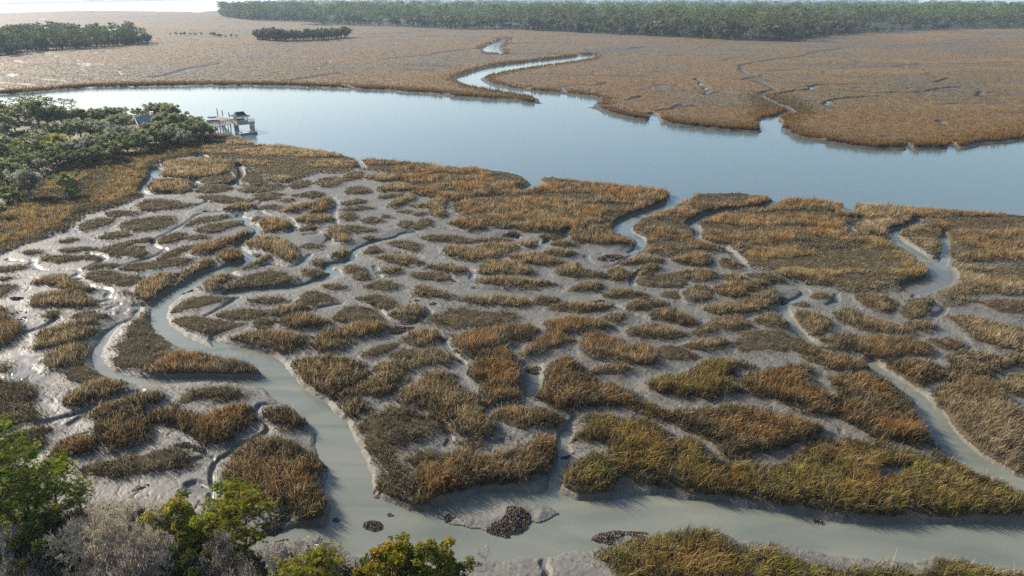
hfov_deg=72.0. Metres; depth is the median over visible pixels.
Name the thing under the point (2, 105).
oak tree
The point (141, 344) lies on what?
grass clump
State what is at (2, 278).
grass clump
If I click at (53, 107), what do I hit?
oak tree
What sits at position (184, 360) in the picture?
grass clump
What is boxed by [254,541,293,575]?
bare tree
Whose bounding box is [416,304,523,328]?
grass clump
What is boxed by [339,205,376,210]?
grass clump
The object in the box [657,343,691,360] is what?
grass clump
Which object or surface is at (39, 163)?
oak tree
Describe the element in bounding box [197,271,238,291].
grass clump
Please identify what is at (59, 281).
grass clump
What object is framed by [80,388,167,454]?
grass clump
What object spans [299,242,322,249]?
grass clump
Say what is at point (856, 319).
grass clump
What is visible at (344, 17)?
tree
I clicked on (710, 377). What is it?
grass clump
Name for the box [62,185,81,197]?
oak tree
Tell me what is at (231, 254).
grass clump
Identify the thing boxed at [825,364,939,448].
grass clump
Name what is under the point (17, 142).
yellow tree
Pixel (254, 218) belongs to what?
grass clump
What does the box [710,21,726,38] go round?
tree
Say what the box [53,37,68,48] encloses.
tree
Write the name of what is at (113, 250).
grass clump
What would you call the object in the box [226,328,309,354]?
grass clump
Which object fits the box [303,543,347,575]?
bare tree
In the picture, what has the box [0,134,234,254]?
marsh grass patch
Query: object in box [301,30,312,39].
tree
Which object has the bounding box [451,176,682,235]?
marsh grass patch
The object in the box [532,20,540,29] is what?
tree
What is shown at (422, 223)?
grass clump
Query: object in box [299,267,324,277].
grass clump
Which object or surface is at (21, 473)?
oak tree
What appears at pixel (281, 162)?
marsh grass patch
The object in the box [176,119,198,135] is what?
oak tree
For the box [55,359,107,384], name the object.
grass clump
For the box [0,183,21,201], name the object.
oak tree
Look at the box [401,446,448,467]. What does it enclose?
grass clump
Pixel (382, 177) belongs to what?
grass clump
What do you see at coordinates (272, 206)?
grass clump
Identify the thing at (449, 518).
oyster bed
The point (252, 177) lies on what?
marsh grass patch
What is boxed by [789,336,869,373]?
grass clump
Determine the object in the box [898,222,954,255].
marsh grass patch
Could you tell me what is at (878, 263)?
marsh grass patch
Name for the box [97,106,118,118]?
oak tree
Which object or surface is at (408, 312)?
grass clump
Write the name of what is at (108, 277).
grass clump
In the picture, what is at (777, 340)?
grass clump
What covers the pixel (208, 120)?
floating dock
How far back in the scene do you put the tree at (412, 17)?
895.33 m
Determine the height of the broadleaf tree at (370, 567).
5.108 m
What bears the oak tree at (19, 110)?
on the mudflat
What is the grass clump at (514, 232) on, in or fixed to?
on the mudflat
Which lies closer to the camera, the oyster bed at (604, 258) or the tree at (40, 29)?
the oyster bed at (604, 258)
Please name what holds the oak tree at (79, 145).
on the mudflat
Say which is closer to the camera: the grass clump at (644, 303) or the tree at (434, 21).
the grass clump at (644, 303)
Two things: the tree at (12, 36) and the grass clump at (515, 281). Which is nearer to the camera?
the grass clump at (515, 281)
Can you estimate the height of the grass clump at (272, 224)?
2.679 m
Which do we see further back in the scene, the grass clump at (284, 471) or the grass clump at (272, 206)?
the grass clump at (272, 206)
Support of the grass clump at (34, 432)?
on the mudflat
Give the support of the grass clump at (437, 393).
on the mudflat
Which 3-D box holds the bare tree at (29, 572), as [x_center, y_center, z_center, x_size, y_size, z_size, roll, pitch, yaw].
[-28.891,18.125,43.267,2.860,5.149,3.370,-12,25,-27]
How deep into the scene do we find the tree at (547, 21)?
796.90 m
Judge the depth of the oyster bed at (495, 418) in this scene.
64.63 m
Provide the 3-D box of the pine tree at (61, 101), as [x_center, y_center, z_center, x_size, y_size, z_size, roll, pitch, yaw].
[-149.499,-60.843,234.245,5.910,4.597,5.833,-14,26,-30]
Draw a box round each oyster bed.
[10,296,23,300]
[132,483,148,490]
[175,442,195,448]
[193,446,206,454]
[263,510,290,536]
[314,458,327,471]
[363,520,383,531]
[373,484,384,498]
[388,326,414,334]
[444,514,451,523]
[460,561,481,566]
[486,505,531,538]
[489,415,500,421]
[524,366,541,374]
[592,530,653,544]
[597,254,623,261]
[780,297,787,304]
[812,519,824,524]
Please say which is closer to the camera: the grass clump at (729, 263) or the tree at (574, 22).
the grass clump at (729, 263)
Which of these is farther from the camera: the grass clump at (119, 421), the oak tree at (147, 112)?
the oak tree at (147, 112)
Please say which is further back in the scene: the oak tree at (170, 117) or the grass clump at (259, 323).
the oak tree at (170, 117)
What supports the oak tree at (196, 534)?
on the mudflat
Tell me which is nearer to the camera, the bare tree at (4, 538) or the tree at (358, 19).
the bare tree at (4, 538)
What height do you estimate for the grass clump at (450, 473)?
2.884 m
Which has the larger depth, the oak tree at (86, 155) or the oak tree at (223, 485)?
the oak tree at (86, 155)
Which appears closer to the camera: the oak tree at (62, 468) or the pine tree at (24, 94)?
the oak tree at (62, 468)
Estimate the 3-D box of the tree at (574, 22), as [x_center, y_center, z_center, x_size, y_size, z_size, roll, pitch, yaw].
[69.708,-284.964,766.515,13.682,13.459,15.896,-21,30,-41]
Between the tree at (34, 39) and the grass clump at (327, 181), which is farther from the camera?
the tree at (34, 39)
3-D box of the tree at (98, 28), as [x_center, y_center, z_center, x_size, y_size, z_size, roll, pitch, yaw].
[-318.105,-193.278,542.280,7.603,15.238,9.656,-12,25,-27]
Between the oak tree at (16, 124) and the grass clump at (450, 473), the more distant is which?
the oak tree at (16, 124)
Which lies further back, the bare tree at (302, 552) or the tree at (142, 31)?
the tree at (142, 31)
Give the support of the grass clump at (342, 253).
on the mudflat
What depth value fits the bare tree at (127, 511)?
43.14 m
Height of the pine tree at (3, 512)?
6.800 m
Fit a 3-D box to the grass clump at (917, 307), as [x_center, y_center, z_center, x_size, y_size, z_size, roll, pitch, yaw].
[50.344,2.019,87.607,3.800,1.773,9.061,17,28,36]
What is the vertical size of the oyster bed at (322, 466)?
0.698 m
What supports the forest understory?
on the marsh plain
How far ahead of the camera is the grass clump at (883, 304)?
88.79 m
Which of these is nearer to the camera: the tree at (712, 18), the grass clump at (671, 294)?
the grass clump at (671, 294)
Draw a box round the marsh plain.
[0,0,1023,150]
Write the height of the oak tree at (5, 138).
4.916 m
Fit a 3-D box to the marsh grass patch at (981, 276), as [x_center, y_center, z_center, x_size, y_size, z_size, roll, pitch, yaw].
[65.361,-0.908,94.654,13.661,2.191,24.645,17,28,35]
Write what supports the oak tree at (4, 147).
on the mudflat
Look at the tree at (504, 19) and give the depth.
843.89 m
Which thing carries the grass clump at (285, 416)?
on the mudflat
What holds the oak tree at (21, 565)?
on the mudflat
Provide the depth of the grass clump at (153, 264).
101.89 m
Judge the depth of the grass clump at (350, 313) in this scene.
85.89 m
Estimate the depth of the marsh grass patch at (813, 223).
117.31 m
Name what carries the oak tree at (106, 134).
on the mudflat
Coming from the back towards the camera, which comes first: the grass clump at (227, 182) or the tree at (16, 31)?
the tree at (16, 31)
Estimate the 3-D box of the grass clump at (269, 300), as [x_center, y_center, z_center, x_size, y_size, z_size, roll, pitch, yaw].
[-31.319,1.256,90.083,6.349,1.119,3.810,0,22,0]
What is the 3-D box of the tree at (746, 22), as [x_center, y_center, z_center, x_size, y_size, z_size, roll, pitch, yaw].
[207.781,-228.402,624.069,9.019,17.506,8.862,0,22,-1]
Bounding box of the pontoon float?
[238,130,257,135]
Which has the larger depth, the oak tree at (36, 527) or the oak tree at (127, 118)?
the oak tree at (127, 118)
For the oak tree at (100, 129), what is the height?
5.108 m
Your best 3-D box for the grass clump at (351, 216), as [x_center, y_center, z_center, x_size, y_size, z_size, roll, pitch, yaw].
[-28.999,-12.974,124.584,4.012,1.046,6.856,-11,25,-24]
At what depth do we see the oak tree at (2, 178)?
138.00 m
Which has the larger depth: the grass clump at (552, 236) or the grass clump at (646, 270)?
the grass clump at (552, 236)
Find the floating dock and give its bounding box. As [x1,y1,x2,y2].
[206,118,220,121]
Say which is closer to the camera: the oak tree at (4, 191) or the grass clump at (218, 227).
the grass clump at (218, 227)
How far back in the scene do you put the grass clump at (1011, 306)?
88.39 m
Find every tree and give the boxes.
[0,98,19,105]
[0,102,11,116]
[0,102,25,121]
[0,111,15,132]
[0,121,13,133]
[0,134,15,143]
[0,142,18,156]
[0,147,32,158]
[0,155,13,169]
[0,161,26,182]
[0,166,8,184]
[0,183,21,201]
[0,203,7,217]
[0,413,55,536]
[0,447,81,545]
[0,479,44,568]
[0,523,30,575]
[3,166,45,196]
[5,154,26,166]
[5,511,76,570]
[7,29,24,37]
[7,35,18,52]
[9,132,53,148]
[9,137,26,148]
[9,449,97,534]
[10,121,24,129]
[10,141,39,152]
[11,153,44,166]
[11,546,63,575]
[12,104,30,124]
[13,538,88,575]
[15,89,37,100]
[16,99,50,127]
[17,28,27,50]
[23,155,48,172]
[28,37,40,49]
[30,151,58,168]
[31,32,42,48]
[31,130,53,143]
[32,141,59,152]
[35,27,49,48]
[35,114,53,124]
[37,143,64,164]
[40,104,58,122]
[40,516,119,575]
[41,97,56,104]
[41,121,67,133]
[41,133,72,144]
[42,494,169,575]
[43,27,57,47]
[46,105,71,122]
[46,171,79,189]
[52,98,70,104]
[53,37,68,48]
[53,138,77,155]
[54,122,79,139]
[57,149,83,167]
[60,504,95,543]
[62,118,90,136]
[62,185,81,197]
[64,31,73,39]
[64,98,75,108]
[64,107,79,121]
[64,137,98,149]
[65,536,177,575]
[70,109,90,121]
[70,146,98,164]
[73,118,97,136]
[77,132,106,146]
[79,39,91,48]
[83,107,99,120]
[87,108,106,120]
[87,501,99,530]
[88,29,98,47]
[88,120,110,131]
[88,143,110,162]
[92,27,102,46]
[94,122,111,135]
[94,132,118,140]
[96,140,122,158]
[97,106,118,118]
[100,28,112,45]
[100,131,125,147]
[103,124,126,135]
[105,112,132,125]
[105,114,125,125]
[110,105,128,115]
[110,520,177,575]
[113,134,138,153]
[118,34,128,44]
[122,33,136,43]
[125,124,144,135]
[125,130,153,151]
[126,108,144,115]
[128,506,146,528]
[131,127,158,147]
[139,27,146,42]
[139,487,216,555]
[141,101,167,114]
[141,110,155,115]
[142,120,168,129]
[146,129,171,145]
[150,111,168,124]
[156,111,186,125]
[156,124,184,144]
[159,103,180,112]
[159,543,214,575]
[164,517,222,572]
[168,109,181,113]
[169,111,189,123]
[169,122,185,138]
[170,128,191,143]
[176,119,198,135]
[180,528,249,575]
[183,115,202,121]
[188,121,213,139]
[197,475,279,560]
[199,477,254,533]
[208,125,217,134]
[220,560,258,575]
[248,11,258,19]
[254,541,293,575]
[256,27,269,39]
[263,27,281,40]
[267,539,345,575]
[271,533,319,575]
[279,30,288,40]
[283,11,293,20]
[285,30,296,40]
[298,11,308,21]
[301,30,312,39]
[301,534,342,552]
[303,28,312,39]
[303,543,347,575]
[311,29,317,39]
[320,28,330,38]
[330,549,347,573]
[331,5,338,22]
[340,14,352,24]
[346,14,358,24]
[351,531,424,575]
[354,17,364,24]
[371,535,408,575]
[373,18,382,25]
[377,7,387,25]
[387,18,395,24]
[392,533,455,575]
[407,15,415,26]
[413,15,422,26]
[427,19,437,27]
[428,543,474,575]
[436,15,447,28]
[444,16,458,28]
[475,544,491,575]
[476,19,484,28]
[485,18,492,28]
[490,17,498,28]
[493,10,505,24]
[495,16,509,28]
[507,7,515,28]
[509,6,526,29]
[525,15,537,29]
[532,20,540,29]
[536,20,546,30]
[540,19,555,30]
[560,19,570,31]
[563,19,578,31]
[568,20,581,31]
[575,21,586,32]
[583,22,591,32]
[587,24,595,32]
[594,24,603,32]
[601,19,611,33]
[609,16,617,33]
[610,13,624,32]
[619,25,629,33]
[625,24,634,34]
[630,27,639,33]
[635,12,647,34]
[641,22,656,35]
[653,19,669,35]
[660,28,669,36]
[667,24,680,36]
[673,13,685,27]
[681,14,694,37]
[686,25,697,37]
[693,24,705,37]
[699,15,710,38]
[710,17,719,37]
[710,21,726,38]
[716,26,732,39]
[729,31,739,39]
[742,20,752,39]
[757,16,768,40]
[764,24,782,40]
[783,12,801,38]
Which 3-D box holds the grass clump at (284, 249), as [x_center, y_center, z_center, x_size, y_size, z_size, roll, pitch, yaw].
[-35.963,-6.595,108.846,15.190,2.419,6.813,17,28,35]
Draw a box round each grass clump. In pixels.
[0,262,28,272]
[0,274,14,280]
[0,282,16,297]
[0,304,14,321]
[0,317,26,347]
[0,359,15,372]
[0,376,49,428]
[0,421,54,452]
[19,248,43,255]
[26,287,105,308]
[26,324,100,352]
[28,271,95,293]
[32,315,99,342]
[37,339,90,373]
[39,253,103,262]
[40,308,60,319]
[42,431,101,458]
[54,236,79,244]
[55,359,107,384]
[57,244,98,252]
[58,377,132,408]
[63,308,111,321]
[75,216,115,231]
[75,443,203,481]
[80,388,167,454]
[81,267,144,287]
[82,261,117,270]
[92,229,132,239]
[93,235,154,258]
[104,209,141,217]
[106,309,179,372]
[116,269,179,302]
[117,256,196,271]
[118,214,176,231]
[120,244,150,257]
[130,197,195,211]
[138,348,260,382]
[139,398,257,449]
[147,177,193,194]
[154,230,190,243]
[154,242,203,260]
[159,156,235,178]
[161,187,192,194]
[169,294,238,312]
[169,384,248,406]
[171,314,246,335]
[175,255,214,283]
[178,234,211,240]
[182,213,231,226]
[187,227,256,255]
[191,193,253,204]
[192,184,228,193]
[195,220,243,233]
[196,184,235,189]
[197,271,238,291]
[199,174,235,185]
[206,178,231,183]
[214,305,272,321]
[214,429,327,520]
[215,243,243,263]
[220,267,298,293]
[223,202,256,212]
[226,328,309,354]
[236,251,274,270]
[237,182,287,193]
[241,234,302,262]
[246,314,276,329]
[247,294,290,305]
[248,203,283,211]
[249,214,263,221]
[251,194,279,200]
[252,191,285,195]
[256,396,307,433]
[258,215,293,234]
[263,300,318,317]
[268,310,336,328]
[277,200,314,212]
[279,197,296,202]
[287,179,310,187]
[291,346,370,400]
[292,213,335,224]
[295,289,335,305]
[296,224,321,231]
[298,190,324,198]
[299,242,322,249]
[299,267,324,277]
[302,316,391,353]
[307,196,335,214]
[309,256,326,266]
[311,175,346,186]
[319,282,348,289]
[322,223,352,243]
[329,366,410,400]
[330,248,350,258]
[330,303,383,321]
[335,395,374,419]
[336,170,364,181]
[337,197,367,206]
[337,210,357,221]
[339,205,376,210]
[340,264,372,280]
[343,223,378,233]
[344,185,372,194]
[352,402,445,505]
[353,292,397,309]
[357,215,383,223]
[357,277,402,291]
[359,234,377,240]
[360,340,400,358]
[362,244,383,255]
[363,173,400,181]
[369,345,463,376]
[375,252,424,265]
[376,181,417,192]
[376,191,403,198]
[378,265,404,273]
[380,213,395,218]
[383,303,429,324]
[384,239,422,250]
[385,192,417,208]
[386,346,432,359]
[389,367,499,439]
[396,218,416,227]
[396,324,448,347]
[397,208,413,213]
[401,429,560,504]
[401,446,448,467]
[406,197,450,217]
[410,270,453,280]
[410,284,458,299]
[411,211,426,215]
[412,217,434,229]
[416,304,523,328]
[418,233,513,244]
[421,262,468,273]
[440,240,519,261]
[446,215,486,232]
[447,320,540,358]
[452,434,484,449]
[454,292,530,306]
[467,344,527,407]
[471,273,556,289]
[474,256,537,275]
[490,400,565,429]
[503,230,521,236]
[506,249,563,266]
[516,238,541,247]
[516,312,614,357]
[527,355,826,463]
[530,294,559,305]
[539,232,561,240]
[539,247,578,257]
[546,298,615,313]
[550,239,575,247]
[554,261,610,279]
[561,410,1023,517]
[568,227,634,245]
[568,280,603,291]
[579,328,660,364]
[589,360,635,376]
[593,518,1023,575]
[600,310,626,323]
[601,286,647,298]
[606,264,633,280]
[619,253,665,265]
[623,322,686,339]
[624,294,668,313]
[634,260,662,276]
[635,270,687,288]
[645,354,756,400]
[648,306,699,326]
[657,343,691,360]
[661,289,680,300]
[671,249,714,267]
[674,350,698,362]
[678,267,720,281]
[681,334,735,353]
[682,281,716,303]
[688,313,754,336]
[702,286,779,315]
[713,275,773,297]
[718,256,742,268]
[719,271,749,282]
[731,325,796,351]
[737,359,839,416]
[744,271,785,282]
[752,311,791,329]
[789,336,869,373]
[790,300,809,306]
[794,307,834,336]
[810,290,832,298]
[812,329,938,361]
[825,306,916,336]
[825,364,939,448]
[855,289,900,313]
[886,356,947,387]
[898,296,934,319]
[902,318,937,332]
[926,334,964,351]
[929,348,1023,473]
[939,312,1023,353]
[978,297,1023,313]
[995,371,1023,397]
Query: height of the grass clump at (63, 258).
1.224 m
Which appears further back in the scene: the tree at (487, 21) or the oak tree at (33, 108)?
the tree at (487, 21)
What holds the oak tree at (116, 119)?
on the mudflat
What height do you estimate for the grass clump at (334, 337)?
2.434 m
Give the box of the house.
[133,111,171,127]
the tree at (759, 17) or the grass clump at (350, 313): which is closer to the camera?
the grass clump at (350, 313)
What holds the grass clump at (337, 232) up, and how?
on the mudflat
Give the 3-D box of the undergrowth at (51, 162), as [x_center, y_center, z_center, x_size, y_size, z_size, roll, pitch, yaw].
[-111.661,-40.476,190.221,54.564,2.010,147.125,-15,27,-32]
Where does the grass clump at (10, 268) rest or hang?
on the mudflat
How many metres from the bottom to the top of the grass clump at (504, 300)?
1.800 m
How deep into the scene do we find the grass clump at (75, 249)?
108.04 m
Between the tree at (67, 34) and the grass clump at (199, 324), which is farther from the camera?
the tree at (67, 34)
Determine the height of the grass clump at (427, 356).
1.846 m
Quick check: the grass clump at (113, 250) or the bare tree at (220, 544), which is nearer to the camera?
the bare tree at (220, 544)
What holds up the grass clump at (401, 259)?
on the mudflat
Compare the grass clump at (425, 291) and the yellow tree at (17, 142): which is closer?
the grass clump at (425, 291)
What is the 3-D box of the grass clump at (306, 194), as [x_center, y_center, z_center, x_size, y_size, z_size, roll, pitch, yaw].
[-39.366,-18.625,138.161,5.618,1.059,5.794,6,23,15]
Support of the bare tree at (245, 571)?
on the mudflat
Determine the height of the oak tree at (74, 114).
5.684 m
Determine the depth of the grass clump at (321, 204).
129.40 m
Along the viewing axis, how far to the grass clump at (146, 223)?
120.41 m
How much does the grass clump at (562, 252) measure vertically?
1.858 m
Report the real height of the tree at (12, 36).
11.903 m
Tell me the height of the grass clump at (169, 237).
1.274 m
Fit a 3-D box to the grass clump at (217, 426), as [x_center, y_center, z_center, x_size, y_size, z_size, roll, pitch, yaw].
[-28.531,11.239,64.785,11.759,2.365,7.170,12,25,27]
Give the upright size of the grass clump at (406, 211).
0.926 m
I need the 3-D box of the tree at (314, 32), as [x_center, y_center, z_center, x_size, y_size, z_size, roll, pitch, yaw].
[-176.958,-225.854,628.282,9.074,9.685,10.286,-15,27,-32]
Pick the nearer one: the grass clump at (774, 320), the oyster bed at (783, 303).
the grass clump at (774, 320)
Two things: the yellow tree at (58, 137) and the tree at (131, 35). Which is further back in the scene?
the tree at (131, 35)
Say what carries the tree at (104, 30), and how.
on the marsh plain
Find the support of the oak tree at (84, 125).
on the mudflat
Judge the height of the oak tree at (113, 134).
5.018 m
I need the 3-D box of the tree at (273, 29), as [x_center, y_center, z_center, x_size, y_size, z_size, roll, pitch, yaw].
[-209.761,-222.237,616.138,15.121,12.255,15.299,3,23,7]
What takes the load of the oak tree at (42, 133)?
on the mudflat
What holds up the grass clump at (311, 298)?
on the mudflat
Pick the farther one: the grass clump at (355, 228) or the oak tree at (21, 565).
the grass clump at (355, 228)
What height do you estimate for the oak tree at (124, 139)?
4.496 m
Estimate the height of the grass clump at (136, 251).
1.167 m
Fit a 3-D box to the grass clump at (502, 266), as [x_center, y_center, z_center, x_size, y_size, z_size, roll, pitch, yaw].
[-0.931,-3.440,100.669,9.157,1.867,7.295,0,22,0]
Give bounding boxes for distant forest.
[215,0,1023,39]
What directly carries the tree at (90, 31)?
on the marsh plain
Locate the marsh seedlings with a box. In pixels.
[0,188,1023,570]
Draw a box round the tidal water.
[0,0,1023,569]
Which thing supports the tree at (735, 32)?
on the marsh plain
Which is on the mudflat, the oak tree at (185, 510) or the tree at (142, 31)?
the oak tree at (185, 510)
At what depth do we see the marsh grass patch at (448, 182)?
148.34 m
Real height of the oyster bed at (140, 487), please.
0.299 m
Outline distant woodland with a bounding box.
[0,21,138,52]
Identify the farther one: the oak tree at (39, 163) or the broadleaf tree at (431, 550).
the oak tree at (39, 163)
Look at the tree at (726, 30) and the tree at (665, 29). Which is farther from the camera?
the tree at (665, 29)
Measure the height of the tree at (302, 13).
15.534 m
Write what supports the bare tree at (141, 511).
on the mudflat
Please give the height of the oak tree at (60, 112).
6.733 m
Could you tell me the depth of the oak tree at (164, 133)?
180.25 m
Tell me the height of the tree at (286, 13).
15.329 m
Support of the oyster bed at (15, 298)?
on the mudflat
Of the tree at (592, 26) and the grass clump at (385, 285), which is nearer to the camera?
the grass clump at (385, 285)
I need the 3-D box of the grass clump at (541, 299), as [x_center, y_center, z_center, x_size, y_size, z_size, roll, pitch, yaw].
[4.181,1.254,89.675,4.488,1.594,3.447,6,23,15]
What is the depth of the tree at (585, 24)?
753.14 m
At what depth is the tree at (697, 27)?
656.45 m
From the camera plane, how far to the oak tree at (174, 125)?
185.69 m
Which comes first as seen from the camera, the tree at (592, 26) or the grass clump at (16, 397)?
the grass clump at (16, 397)
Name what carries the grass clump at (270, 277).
on the mudflat
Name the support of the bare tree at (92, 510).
on the mudflat
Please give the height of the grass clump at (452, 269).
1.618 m
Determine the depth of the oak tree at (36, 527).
43.49 m
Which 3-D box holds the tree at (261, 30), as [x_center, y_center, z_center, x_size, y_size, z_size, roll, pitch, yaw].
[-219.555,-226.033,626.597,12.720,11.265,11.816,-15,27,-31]
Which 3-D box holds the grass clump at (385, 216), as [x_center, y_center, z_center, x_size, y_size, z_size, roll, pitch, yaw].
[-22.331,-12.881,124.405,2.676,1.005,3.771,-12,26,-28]
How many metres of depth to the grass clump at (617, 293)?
91.34 m
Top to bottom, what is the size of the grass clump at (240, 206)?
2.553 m
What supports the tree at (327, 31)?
on the marsh plain
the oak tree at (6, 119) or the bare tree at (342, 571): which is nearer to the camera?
the bare tree at (342, 571)
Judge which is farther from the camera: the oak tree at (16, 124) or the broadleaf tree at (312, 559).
the oak tree at (16, 124)
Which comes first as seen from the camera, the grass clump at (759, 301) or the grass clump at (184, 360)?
the grass clump at (184, 360)
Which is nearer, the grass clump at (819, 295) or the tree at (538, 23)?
the grass clump at (819, 295)
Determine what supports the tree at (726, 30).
on the marsh plain
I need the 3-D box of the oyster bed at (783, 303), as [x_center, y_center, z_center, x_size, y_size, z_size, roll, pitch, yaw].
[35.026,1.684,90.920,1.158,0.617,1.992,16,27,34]
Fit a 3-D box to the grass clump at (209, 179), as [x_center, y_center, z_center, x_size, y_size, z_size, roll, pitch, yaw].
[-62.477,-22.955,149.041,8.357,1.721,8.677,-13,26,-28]
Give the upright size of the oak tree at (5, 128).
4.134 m
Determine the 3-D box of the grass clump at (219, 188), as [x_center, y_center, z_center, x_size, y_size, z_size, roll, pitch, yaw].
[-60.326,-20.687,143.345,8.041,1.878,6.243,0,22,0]
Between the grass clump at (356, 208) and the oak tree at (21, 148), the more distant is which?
the oak tree at (21, 148)
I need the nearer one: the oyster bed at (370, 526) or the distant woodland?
the oyster bed at (370, 526)
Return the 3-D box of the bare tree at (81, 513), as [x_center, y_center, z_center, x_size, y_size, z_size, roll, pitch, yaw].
[-29.622,16.614,48.132,1.665,4.090,2.602,0,22,0]
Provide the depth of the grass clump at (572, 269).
98.35 m
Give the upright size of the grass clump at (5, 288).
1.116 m
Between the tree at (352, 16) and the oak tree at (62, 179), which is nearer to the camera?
the oak tree at (62, 179)
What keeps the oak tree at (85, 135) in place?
on the mudflat
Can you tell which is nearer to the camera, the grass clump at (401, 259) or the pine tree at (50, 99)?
the grass clump at (401, 259)
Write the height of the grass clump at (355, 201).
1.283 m
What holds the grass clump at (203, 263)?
on the mudflat
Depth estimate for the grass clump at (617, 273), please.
97.91 m
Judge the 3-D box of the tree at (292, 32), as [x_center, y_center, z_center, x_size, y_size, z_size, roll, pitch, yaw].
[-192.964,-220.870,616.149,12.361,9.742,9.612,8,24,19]
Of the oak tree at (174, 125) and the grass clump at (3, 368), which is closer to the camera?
the grass clump at (3, 368)
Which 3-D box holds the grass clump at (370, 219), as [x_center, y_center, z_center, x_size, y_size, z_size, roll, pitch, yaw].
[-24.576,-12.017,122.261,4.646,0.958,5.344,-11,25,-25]
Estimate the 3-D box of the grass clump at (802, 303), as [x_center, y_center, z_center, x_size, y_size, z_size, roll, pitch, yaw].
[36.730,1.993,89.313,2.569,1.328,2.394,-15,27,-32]
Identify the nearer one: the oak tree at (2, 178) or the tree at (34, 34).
the oak tree at (2, 178)
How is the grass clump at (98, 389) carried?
on the mudflat
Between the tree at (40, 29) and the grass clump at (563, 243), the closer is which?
the grass clump at (563, 243)
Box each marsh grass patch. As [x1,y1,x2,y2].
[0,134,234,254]
[193,136,359,182]
[210,156,271,186]
[346,156,528,201]
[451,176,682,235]
[628,191,785,236]
[634,226,732,257]
[689,193,875,253]
[730,234,928,293]
[840,201,932,239]
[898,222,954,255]
[912,205,1023,265]
[928,258,1023,307]
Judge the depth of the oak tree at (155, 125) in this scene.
186.27 m
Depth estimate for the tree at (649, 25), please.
697.54 m
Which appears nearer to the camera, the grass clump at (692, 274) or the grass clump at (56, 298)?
the grass clump at (56, 298)
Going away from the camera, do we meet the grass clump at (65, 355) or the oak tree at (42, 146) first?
the grass clump at (65, 355)
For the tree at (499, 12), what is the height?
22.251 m
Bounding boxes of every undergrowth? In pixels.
[0,115,204,191]
[0,501,364,575]
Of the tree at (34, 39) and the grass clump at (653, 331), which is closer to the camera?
the grass clump at (653, 331)
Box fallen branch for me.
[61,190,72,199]
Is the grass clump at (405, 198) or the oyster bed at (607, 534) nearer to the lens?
the oyster bed at (607, 534)
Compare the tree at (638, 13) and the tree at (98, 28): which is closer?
the tree at (98, 28)
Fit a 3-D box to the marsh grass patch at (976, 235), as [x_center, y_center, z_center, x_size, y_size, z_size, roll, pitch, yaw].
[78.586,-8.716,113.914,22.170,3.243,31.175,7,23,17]
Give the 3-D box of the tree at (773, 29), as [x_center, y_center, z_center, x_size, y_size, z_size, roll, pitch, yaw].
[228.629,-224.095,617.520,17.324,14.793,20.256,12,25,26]
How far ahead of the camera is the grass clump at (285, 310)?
86.74 m
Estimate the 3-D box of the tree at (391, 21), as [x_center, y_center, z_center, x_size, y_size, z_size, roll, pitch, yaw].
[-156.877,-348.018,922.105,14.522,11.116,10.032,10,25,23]
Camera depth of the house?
197.57 m
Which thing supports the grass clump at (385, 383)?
on the mudflat
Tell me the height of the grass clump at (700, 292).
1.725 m
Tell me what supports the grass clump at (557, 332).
on the mudflat
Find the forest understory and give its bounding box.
[0,14,1023,53]
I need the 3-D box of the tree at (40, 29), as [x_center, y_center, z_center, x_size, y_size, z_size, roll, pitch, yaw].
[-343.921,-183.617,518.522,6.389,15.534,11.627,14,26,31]
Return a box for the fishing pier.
[209,111,254,133]
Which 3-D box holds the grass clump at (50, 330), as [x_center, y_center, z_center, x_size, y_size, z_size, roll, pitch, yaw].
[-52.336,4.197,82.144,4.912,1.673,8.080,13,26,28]
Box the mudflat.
[0,110,1023,575]
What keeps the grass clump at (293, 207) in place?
on the mudflat
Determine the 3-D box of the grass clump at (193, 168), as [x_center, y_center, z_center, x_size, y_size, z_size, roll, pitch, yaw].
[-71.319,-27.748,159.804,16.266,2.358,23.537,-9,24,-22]
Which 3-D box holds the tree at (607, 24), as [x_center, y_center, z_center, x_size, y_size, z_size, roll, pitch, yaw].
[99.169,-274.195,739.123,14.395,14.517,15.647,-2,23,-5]
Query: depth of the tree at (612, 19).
725.14 m
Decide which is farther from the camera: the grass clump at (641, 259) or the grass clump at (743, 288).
the grass clump at (641, 259)
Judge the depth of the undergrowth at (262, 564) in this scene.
48.65 m
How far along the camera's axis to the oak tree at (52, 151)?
158.46 m
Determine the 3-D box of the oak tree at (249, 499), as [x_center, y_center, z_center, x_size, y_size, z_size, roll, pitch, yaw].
[-18.564,15.824,47.546,5.131,5.925,5.007,0,22,0]
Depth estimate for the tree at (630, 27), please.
716.34 m
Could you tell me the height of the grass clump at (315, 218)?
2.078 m
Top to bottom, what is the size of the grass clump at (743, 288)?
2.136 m
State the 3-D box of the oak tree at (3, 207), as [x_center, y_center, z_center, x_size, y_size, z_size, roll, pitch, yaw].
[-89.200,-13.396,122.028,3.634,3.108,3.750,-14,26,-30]
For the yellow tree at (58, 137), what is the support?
on the mudflat
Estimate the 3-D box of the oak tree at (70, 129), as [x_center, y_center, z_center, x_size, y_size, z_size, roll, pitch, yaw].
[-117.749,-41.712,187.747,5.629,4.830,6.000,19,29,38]
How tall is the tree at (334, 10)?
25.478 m

